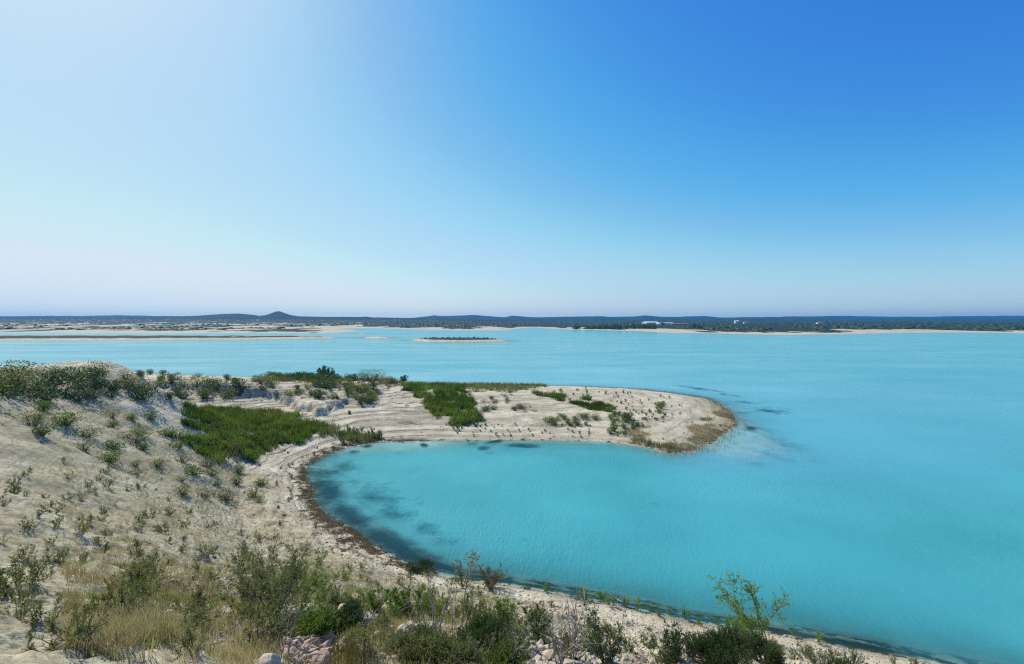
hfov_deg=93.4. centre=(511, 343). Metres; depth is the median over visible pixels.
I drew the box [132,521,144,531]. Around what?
shrublet
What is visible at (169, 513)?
shrublet
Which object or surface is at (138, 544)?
shrublet
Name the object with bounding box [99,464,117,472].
shrublet
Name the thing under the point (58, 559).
shrublet
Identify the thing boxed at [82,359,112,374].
shrub
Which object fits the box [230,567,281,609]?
shrublet
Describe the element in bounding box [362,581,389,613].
leafy shrub
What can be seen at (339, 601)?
bush
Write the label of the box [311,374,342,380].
shrub
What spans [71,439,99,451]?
shrub
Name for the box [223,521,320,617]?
tamarisk shrub
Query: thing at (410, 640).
evergreen bush
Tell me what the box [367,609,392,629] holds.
shrublet
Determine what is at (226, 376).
shrub
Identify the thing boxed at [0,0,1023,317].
sky
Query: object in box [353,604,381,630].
dead shrub
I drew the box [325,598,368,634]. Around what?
bush
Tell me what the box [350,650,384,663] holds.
dead shrub
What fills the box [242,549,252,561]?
shrublet
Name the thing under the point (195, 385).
shrub
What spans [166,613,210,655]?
shrublet
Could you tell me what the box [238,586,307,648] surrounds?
shrublet
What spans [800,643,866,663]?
evergreen bush
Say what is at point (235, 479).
shrub
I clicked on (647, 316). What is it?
hills
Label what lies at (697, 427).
grass
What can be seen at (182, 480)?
shrub
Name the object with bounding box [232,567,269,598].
shrublet
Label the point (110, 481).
shrublet
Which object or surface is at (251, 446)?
shrub
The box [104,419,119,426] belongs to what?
shrub
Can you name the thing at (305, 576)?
seedling
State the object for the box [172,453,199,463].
shrub
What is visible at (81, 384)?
shrub
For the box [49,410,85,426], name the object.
shrub
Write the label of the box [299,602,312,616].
seedling
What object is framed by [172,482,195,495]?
shrub
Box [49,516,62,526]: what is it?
shrublet
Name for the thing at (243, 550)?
shrublet
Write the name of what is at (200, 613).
shrublet
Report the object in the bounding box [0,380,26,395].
shrub
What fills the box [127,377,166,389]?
shrub
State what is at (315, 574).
shrublet
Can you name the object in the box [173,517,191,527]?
shrublet
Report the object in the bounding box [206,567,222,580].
shrublet
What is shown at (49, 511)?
shrublet
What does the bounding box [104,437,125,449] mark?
shrub
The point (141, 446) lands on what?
shrub
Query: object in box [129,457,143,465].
shrub
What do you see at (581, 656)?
fallen branch
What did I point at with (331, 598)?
seedling
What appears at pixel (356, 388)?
shrub
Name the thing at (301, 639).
rock
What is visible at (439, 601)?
seedling
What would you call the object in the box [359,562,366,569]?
seedling
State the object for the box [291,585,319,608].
seedling
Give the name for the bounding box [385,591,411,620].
seedling
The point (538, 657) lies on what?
rock
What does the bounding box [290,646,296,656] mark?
rock
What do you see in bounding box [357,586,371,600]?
seedling
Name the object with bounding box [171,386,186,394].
shrub
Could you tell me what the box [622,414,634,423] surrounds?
shrub
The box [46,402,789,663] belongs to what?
grass
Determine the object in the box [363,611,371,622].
rock
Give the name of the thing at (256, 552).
shrublet
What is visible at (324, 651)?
rock
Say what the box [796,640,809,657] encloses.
shrublet
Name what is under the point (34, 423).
shrub
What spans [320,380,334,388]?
shrub
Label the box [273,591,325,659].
dead shrub
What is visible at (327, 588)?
seedling
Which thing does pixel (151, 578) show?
shrublet
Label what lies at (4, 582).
shrublet
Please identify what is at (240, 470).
shrub
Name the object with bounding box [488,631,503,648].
shrublet
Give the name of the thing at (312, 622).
bush
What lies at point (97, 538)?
shrublet
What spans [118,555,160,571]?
shrublet
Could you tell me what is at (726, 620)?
bank sapling
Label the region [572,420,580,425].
shrub
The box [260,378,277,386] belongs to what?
shrub
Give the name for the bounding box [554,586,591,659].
dead shrub
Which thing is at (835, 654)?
shrublet
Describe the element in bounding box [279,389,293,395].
shrub
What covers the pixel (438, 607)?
shrublet
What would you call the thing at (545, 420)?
shrub
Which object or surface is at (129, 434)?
shrub
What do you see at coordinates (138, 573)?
shrublet
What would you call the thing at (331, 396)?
shrub
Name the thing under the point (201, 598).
shrublet
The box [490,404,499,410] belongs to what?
shrub
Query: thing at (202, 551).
shrublet
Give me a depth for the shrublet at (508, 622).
9.71 m
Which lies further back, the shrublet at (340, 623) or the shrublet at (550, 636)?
the shrublet at (550, 636)
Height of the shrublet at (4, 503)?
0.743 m
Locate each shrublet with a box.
[0,491,15,506]
[0,559,41,600]
[0,583,40,619]
[1,544,60,591]
[4,482,20,493]
[5,475,22,484]
[9,542,35,560]
[17,514,41,530]
[17,587,138,652]
[20,469,31,475]
[20,592,70,627]
[36,509,43,517]
[37,561,65,579]
[38,497,65,513]
[43,535,58,544]
[48,548,67,564]
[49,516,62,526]
[56,546,70,554]
[57,490,74,500]
[61,471,74,479]
[73,520,91,535]
[77,510,96,523]
[78,551,89,559]
[80,480,93,486]
[88,535,102,545]
[90,538,114,553]
[93,513,108,520]
[94,567,152,613]
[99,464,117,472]
[99,504,109,514]
[99,529,112,535]
[102,476,115,487]
[110,557,169,593]
[115,578,160,601]
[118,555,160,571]
[121,536,142,553]
[122,555,159,582]
[127,542,150,557]
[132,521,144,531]
[133,547,161,567]
[134,510,145,519]
[135,481,146,489]
[136,553,171,575]
[142,506,156,518]
[152,524,168,533]
[164,504,176,516]
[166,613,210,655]
[170,575,215,613]
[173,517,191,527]
[176,589,219,625]
[179,543,187,551]
[191,552,202,562]
[191,563,212,573]
[198,541,216,557]
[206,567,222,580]
[210,580,275,624]
[226,554,237,563]
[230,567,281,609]
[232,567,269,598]
[236,543,248,554]
[236,554,249,566]
[238,537,254,548]
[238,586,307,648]
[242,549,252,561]
[246,557,257,571]
[249,564,277,580]
[250,547,262,556]
[253,529,266,541]
[259,610,292,647]
[312,567,320,577]
[333,611,349,631]
[335,626,361,656]
[346,621,395,663]
[366,620,394,645]
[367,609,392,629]
[379,616,393,631]
[383,640,408,659]
[432,603,452,618]
[446,601,465,621]
[462,597,483,618]
[479,637,498,653]
[481,597,498,614]
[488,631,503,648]
[502,608,521,631]
[512,621,530,648]
[543,626,575,651]
[552,629,580,658]
[579,637,594,651]
[623,632,638,653]
[647,645,667,663]
[683,642,697,661]
[788,648,803,660]
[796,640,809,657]
[800,641,817,660]
[824,649,845,662]
[827,646,840,659]
[887,655,897,663]
[908,655,921,663]
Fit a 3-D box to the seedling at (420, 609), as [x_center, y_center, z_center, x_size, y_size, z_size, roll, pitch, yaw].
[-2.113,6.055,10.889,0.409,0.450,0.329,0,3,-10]
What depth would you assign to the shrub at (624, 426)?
68.84 m
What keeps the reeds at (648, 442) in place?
on the ground at (400, 415)
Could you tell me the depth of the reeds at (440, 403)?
83.91 m
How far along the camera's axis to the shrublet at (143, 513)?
26.97 m
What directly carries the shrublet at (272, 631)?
on the ground at (400, 415)
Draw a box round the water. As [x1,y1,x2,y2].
[0,328,1023,662]
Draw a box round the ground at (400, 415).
[0,319,1023,663]
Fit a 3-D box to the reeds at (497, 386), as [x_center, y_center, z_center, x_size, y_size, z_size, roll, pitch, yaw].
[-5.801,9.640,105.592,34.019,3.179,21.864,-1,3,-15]
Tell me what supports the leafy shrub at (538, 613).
on the ground at (400, 415)
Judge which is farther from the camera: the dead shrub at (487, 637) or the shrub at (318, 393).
the shrub at (318, 393)
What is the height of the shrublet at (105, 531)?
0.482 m
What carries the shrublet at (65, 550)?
on the ground at (400, 415)
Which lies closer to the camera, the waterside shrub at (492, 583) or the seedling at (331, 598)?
the seedling at (331, 598)
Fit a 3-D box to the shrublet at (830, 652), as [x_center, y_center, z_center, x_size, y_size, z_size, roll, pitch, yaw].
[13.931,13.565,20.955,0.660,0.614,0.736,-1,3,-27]
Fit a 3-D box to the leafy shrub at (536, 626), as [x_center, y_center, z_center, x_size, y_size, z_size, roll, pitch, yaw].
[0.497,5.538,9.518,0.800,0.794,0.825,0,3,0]
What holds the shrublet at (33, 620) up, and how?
on the ground at (400, 415)
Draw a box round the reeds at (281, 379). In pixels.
[271,375,403,385]
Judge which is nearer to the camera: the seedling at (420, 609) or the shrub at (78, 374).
the seedling at (420, 609)
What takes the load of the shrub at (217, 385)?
on the ground at (400, 415)
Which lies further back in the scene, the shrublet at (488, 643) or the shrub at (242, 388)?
the shrub at (242, 388)
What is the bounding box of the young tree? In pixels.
[707,569,792,641]
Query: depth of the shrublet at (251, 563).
16.38 m
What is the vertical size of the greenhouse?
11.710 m
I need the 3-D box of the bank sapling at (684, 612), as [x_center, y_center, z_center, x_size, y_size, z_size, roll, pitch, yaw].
[9.386,14.527,25.959,0.490,0.859,0.629,-2,3,-39]
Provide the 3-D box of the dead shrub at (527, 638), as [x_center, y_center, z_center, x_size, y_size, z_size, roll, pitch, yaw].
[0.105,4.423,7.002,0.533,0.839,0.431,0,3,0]
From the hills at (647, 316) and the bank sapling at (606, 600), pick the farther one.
the hills at (647, 316)
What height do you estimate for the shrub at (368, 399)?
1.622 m
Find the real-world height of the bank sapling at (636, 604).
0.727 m
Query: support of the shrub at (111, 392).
on the ground at (400, 415)
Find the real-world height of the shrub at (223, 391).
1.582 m
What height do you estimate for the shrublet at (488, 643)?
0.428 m
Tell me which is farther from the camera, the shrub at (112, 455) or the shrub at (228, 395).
the shrub at (228, 395)
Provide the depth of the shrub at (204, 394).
80.55 m
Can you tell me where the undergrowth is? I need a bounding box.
[0,319,1023,330]
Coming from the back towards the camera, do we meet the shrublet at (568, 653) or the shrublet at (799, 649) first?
the shrublet at (799, 649)
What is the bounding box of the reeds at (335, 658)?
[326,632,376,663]
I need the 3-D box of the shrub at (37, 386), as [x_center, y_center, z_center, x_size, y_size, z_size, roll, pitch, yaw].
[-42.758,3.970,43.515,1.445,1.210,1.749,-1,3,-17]
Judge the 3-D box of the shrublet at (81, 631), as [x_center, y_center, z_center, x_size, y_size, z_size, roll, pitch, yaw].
[-4.732,3.004,5.191,0.720,0.692,0.917,0,3,8]
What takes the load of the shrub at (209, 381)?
on the ground at (400, 415)
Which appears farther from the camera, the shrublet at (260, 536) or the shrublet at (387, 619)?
the shrublet at (260, 536)
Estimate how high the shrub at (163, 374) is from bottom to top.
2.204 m
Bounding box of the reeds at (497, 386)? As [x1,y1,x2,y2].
[406,381,548,391]
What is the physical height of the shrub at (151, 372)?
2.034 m
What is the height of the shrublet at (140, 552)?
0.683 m
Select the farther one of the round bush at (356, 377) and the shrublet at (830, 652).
the round bush at (356, 377)
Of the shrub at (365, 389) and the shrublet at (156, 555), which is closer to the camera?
the shrublet at (156, 555)
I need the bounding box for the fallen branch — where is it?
[575,639,604,659]
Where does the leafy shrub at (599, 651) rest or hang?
on the ground at (400, 415)
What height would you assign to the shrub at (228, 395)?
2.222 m
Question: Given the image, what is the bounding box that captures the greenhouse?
[642,321,658,323]
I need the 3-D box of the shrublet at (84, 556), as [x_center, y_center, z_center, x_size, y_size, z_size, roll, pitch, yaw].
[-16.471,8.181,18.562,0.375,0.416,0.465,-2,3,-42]
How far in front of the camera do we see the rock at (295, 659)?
5.83 m
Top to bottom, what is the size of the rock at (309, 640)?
0.186 m
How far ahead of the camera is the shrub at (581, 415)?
73.91 m
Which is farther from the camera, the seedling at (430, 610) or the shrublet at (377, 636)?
the seedling at (430, 610)
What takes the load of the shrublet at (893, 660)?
on the ground at (400, 415)
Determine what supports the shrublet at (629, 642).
on the ground at (400, 415)
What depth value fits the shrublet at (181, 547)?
24.56 m
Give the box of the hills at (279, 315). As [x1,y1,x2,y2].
[0,311,532,320]
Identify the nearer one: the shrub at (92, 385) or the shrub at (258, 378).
the shrub at (92, 385)
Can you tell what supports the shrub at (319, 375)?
on the ground at (400, 415)
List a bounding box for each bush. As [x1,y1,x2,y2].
[275,603,339,638]
[323,592,363,608]
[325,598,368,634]
[344,372,366,379]
[358,368,386,381]
[384,620,456,663]
[410,629,490,663]
[453,608,523,652]
[480,628,535,663]
[680,620,758,663]
[739,628,787,663]
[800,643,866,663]
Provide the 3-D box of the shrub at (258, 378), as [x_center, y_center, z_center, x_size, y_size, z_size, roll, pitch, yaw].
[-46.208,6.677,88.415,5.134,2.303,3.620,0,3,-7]
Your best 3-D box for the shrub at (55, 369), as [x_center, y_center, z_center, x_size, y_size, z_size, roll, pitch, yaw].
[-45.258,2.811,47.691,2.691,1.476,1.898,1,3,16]
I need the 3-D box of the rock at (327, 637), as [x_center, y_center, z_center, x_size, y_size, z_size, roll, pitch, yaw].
[-2.892,4.589,7.422,0.319,0.159,0.178,-38,-13,-36]
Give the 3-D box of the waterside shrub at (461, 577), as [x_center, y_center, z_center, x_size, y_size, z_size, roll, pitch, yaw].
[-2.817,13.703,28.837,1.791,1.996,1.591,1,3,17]
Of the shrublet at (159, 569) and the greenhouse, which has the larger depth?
the greenhouse
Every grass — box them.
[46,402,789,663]
[628,408,734,450]
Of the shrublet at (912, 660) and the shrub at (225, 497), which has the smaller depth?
the shrublet at (912, 660)
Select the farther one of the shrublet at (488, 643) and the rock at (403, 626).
the rock at (403, 626)
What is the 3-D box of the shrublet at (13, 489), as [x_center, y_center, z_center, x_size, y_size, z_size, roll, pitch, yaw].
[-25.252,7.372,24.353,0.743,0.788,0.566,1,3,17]
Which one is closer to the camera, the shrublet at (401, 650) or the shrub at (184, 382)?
the shrublet at (401, 650)
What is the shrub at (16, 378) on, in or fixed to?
on the ground at (400, 415)
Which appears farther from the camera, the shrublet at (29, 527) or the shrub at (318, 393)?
the shrub at (318, 393)
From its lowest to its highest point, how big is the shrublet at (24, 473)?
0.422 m
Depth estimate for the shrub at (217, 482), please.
41.56 m
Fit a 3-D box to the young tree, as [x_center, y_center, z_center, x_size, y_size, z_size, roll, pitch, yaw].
[11.569,13.045,23.556,4.028,3.672,3.261,0,3,0]
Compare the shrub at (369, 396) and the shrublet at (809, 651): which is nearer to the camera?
the shrublet at (809, 651)
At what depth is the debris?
39.28 m
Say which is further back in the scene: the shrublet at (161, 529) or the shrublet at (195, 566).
the shrublet at (161, 529)
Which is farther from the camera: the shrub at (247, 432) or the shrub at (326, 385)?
the shrub at (326, 385)
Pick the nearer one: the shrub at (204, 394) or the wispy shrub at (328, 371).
the shrub at (204, 394)
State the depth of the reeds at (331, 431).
64.85 m
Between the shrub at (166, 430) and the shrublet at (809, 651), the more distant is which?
the shrub at (166, 430)
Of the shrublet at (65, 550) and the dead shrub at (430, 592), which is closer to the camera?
the dead shrub at (430, 592)
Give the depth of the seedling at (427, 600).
12.02 m
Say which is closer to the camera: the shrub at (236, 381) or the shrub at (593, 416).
the shrub at (593, 416)
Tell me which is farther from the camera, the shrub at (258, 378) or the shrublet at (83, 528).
the shrub at (258, 378)
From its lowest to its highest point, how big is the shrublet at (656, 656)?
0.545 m
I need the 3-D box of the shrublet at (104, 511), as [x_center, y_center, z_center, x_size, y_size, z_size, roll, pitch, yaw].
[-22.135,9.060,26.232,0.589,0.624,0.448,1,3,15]
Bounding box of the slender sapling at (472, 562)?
[441,548,483,632]
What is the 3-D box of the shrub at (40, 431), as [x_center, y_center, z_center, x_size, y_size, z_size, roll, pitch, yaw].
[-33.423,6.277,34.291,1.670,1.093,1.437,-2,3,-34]
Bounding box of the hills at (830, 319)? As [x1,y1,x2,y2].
[448,318,1023,320]
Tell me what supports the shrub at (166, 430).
on the ground at (400, 415)
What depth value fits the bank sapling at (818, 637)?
23.77 m
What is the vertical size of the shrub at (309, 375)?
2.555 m
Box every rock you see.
[258,653,281,663]
[282,647,292,657]
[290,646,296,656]
[291,656,303,663]
[294,637,303,643]
[304,637,319,644]
[307,651,322,659]
[311,655,326,663]
[320,648,330,663]
[321,632,334,641]
[323,638,331,647]
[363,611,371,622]
[396,624,408,637]
[405,621,415,631]
[534,654,542,660]
[537,639,543,645]
[542,649,554,660]
[563,658,574,663]
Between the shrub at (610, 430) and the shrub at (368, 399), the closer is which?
the shrub at (610, 430)
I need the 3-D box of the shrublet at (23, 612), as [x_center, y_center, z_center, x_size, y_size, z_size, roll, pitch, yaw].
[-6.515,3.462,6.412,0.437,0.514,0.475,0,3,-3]
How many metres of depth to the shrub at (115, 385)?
51.61 m
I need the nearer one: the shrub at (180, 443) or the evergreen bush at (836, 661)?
the evergreen bush at (836, 661)
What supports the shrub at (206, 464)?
on the ground at (400, 415)
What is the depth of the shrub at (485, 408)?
79.44 m
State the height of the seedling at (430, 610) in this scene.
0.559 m
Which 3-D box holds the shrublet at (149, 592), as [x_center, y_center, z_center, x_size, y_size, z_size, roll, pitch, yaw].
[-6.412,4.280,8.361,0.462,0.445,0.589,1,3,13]
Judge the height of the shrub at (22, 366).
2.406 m
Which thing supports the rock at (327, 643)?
on the ground at (400, 415)
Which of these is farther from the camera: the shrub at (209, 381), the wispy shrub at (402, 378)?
the wispy shrub at (402, 378)
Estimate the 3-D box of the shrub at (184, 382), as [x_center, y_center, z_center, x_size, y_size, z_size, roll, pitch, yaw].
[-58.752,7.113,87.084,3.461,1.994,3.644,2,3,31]
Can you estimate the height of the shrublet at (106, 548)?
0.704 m
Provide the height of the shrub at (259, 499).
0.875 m
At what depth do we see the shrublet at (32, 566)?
8.69 m
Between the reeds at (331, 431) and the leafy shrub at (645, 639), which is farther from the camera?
the reeds at (331, 431)
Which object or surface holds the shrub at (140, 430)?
on the ground at (400, 415)
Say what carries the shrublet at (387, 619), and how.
on the ground at (400, 415)
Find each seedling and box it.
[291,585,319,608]
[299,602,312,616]
[302,567,313,584]
[311,587,327,609]
[315,574,337,596]
[321,587,343,604]
[341,570,348,582]
[342,565,354,578]
[342,588,361,602]
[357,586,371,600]
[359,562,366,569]
[384,586,400,604]
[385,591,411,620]
[411,586,432,601]
[411,599,426,618]
[412,596,434,615]
[421,582,438,600]
[424,597,447,620]
[428,595,443,608]
[446,578,458,589]
[458,588,488,615]
[496,591,509,604]
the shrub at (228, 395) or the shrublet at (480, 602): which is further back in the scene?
the shrub at (228, 395)
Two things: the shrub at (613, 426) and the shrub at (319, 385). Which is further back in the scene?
the shrub at (319, 385)
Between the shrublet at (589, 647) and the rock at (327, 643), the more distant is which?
the shrublet at (589, 647)
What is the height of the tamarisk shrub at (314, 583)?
1.169 m
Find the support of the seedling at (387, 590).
on the ground at (400, 415)
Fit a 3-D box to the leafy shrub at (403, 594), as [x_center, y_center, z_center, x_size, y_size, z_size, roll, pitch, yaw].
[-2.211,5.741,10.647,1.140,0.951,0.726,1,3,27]
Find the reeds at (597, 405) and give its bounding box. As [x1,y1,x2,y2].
[530,389,617,411]
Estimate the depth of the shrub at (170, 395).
55.76 m
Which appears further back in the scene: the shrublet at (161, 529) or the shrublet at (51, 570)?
the shrublet at (161, 529)
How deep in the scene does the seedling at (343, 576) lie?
18.36 m
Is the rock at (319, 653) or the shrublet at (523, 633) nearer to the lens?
the rock at (319, 653)
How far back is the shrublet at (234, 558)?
25.39 m
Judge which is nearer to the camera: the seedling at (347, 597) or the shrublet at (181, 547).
the seedling at (347, 597)
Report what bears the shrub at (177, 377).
on the ground at (400, 415)
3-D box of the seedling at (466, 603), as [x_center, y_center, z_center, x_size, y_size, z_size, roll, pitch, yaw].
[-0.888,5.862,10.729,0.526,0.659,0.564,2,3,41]
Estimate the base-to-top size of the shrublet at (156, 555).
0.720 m
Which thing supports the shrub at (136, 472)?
on the ground at (400, 415)
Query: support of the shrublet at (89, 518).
on the ground at (400, 415)
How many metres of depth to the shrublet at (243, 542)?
29.58 m
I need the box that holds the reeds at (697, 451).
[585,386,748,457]
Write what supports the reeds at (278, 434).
on the ground at (400, 415)
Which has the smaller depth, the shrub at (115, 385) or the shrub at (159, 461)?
the shrub at (159, 461)
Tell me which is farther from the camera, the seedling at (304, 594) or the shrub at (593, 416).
the shrub at (593, 416)
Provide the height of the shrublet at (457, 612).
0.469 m
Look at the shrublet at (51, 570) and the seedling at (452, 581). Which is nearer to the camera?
the shrublet at (51, 570)
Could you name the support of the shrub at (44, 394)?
on the ground at (400, 415)
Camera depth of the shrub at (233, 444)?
52.03 m
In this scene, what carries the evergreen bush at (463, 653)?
on the ground at (400, 415)
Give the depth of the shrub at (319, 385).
88.47 m
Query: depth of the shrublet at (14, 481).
25.27 m
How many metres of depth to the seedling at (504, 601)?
22.27 m
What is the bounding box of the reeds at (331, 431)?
[317,420,381,442]
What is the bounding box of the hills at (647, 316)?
[44,315,1023,318]
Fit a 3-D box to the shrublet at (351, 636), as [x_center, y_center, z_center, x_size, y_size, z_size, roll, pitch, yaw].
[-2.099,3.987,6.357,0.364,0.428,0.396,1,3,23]
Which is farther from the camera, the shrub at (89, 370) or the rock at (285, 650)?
the shrub at (89, 370)
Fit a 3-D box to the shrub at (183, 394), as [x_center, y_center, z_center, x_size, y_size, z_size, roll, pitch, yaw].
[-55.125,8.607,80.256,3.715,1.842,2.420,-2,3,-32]
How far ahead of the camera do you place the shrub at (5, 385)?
36.58 m
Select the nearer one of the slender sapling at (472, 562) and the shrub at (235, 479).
the slender sapling at (472, 562)
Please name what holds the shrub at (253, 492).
on the ground at (400, 415)
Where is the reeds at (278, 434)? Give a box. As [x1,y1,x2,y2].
[166,399,330,464]
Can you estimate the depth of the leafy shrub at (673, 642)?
11.32 m
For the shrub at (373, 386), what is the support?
on the ground at (400, 415)
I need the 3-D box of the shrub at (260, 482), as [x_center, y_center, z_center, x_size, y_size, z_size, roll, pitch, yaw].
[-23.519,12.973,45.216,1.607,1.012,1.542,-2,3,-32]
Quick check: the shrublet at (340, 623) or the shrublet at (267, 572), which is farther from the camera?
the shrublet at (267, 572)
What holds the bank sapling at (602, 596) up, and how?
on the ground at (400, 415)
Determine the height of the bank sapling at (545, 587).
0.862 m
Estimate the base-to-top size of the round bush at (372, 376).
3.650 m
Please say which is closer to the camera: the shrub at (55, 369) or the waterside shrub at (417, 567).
the waterside shrub at (417, 567)
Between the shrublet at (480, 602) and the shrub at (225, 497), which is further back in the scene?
the shrub at (225, 497)
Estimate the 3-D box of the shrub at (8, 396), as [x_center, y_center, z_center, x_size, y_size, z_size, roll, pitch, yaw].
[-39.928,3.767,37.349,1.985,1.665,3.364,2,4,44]
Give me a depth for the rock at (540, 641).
8.86 m
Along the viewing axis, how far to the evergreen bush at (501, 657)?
7.06 m
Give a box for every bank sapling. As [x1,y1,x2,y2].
[542,579,547,591]
[578,586,587,598]
[596,588,606,599]
[604,594,616,606]
[635,596,641,610]
[681,606,692,618]
[724,614,732,625]
[816,629,823,644]
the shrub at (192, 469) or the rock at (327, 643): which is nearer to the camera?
the rock at (327, 643)
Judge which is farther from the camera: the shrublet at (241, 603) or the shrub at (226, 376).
the shrub at (226, 376)
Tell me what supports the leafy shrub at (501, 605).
on the ground at (400, 415)
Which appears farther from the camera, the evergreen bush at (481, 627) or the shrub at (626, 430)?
the shrub at (626, 430)
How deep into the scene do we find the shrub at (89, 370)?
50.85 m
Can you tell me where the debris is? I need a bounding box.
[297,435,417,567]
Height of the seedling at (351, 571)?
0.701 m
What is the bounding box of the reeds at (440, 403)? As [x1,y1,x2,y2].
[400,379,483,425]
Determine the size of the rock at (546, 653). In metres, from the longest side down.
0.257 x 0.234 x 0.141 m
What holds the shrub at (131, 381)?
on the ground at (400, 415)
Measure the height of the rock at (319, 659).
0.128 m
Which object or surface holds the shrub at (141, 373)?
on the ground at (400, 415)
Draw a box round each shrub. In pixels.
[0,363,40,384]
[0,368,47,391]
[0,373,13,396]
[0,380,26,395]
[0,383,26,398]
[3,359,45,380]
[9,409,51,425]
[15,381,66,404]
[26,380,47,391]
[27,365,92,385]
[31,422,57,435]
[33,400,54,411]
[42,364,66,374]
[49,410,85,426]
[62,365,109,383]
[63,385,103,401]
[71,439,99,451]
[73,377,89,389]
[73,427,104,437]
[81,367,106,380]
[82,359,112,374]
[84,389,107,398]
[86,379,110,389]
[93,448,126,462]
[95,406,119,418]
[104,387,119,398]
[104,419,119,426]
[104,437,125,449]
[106,379,126,391]
[115,374,145,388]
[116,367,135,378]
[117,425,161,443]
[122,412,138,420]
[125,382,160,401]
[125,465,146,474]
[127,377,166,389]
[129,425,152,435]
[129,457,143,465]
[132,370,146,376]
[136,442,149,450]
[144,410,160,419]
[146,369,153,374]
[149,456,166,466]
[156,371,168,376]
[156,376,166,383]
[156,425,184,436]
[163,391,176,398]
[165,375,177,384]
[165,438,188,450]
[167,373,185,379]
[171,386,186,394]
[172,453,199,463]
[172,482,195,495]
[173,390,193,398]
[174,377,198,387]
[174,475,188,481]
[179,463,204,475]
[188,374,206,387]
[191,486,215,499]
[196,376,219,388]
[196,388,215,398]
[197,452,218,467]
[203,465,223,476]
[204,380,226,389]
[208,478,221,486]
[210,487,237,502]
[216,388,238,398]
[221,373,230,379]
[221,388,238,395]
[222,439,240,450]
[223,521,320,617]
[224,376,252,387]
[227,531,287,599]
[229,475,243,483]
[230,384,252,394]
[232,464,245,472]
[240,429,254,436]
[241,441,257,447]
[241,484,263,498]
[243,373,270,383]
[244,454,259,463]
[248,494,265,503]
[253,476,269,485]
[254,385,266,389]
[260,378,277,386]
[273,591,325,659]
[276,549,329,601]
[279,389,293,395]
[286,372,305,380]
[297,372,314,380]
[307,389,327,399]
[308,380,327,389]
[309,373,329,380]
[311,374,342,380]
[315,365,329,374]
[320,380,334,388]
[325,368,334,376]
[327,392,338,398]
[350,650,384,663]
[352,386,362,392]
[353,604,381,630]
[357,395,380,402]
[360,395,376,402]
[361,384,369,392]
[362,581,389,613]
[367,381,378,388]
[390,574,438,620]
[399,375,408,381]
[403,557,435,574]
[403,579,457,630]
[450,558,480,588]
[464,628,496,652]
[478,562,507,589]
[479,594,520,624]
[481,404,491,411]
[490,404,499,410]
[504,626,536,663]
[518,600,555,643]
[522,597,544,621]
[540,416,551,422]
[541,603,596,663]
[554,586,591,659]
[562,597,637,663]
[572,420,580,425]
[578,413,588,419]
[590,414,599,419]
[607,427,614,433]
[609,422,619,430]
[617,429,629,435]
[620,421,628,428]
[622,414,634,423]
[623,412,633,419]
[639,627,656,647]
[650,615,695,663]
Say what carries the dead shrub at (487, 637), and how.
on the ground at (400, 415)
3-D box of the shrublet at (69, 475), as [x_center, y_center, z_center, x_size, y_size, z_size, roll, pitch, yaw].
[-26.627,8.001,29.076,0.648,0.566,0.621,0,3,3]
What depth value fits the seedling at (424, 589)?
14.96 m
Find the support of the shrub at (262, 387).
on the ground at (400, 415)
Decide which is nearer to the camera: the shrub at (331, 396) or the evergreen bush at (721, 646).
the evergreen bush at (721, 646)
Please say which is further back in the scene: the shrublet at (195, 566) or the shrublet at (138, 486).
the shrublet at (138, 486)
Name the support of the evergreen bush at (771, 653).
on the ground at (400, 415)
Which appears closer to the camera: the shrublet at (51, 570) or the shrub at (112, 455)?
the shrublet at (51, 570)
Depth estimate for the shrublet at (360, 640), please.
6.13 m
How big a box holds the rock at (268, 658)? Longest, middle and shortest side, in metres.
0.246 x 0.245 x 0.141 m
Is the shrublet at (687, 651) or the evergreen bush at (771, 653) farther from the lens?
the evergreen bush at (771, 653)
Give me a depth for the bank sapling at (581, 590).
27.76 m
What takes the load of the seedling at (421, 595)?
on the ground at (400, 415)
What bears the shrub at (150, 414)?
on the ground at (400, 415)
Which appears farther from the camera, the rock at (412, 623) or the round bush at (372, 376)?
the round bush at (372, 376)
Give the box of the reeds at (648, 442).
[633,435,680,451]
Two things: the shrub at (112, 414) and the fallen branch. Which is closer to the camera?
the fallen branch
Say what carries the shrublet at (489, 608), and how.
on the ground at (400, 415)
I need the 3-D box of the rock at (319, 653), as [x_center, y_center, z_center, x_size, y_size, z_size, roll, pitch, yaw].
[-2.484,3.943,6.075,0.189,0.094,0.096,-2,3,-38]
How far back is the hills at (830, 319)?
3778.81 m
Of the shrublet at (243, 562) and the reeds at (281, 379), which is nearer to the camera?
the shrublet at (243, 562)
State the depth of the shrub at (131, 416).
46.94 m
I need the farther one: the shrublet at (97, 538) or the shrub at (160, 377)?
the shrub at (160, 377)
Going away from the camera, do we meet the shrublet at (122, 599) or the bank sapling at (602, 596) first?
the shrublet at (122, 599)
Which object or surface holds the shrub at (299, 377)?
on the ground at (400, 415)
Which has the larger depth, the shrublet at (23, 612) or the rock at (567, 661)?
the rock at (567, 661)
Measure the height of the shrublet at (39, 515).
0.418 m
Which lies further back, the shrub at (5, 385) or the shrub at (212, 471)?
the shrub at (212, 471)
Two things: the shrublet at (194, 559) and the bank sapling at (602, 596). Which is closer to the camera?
the shrublet at (194, 559)

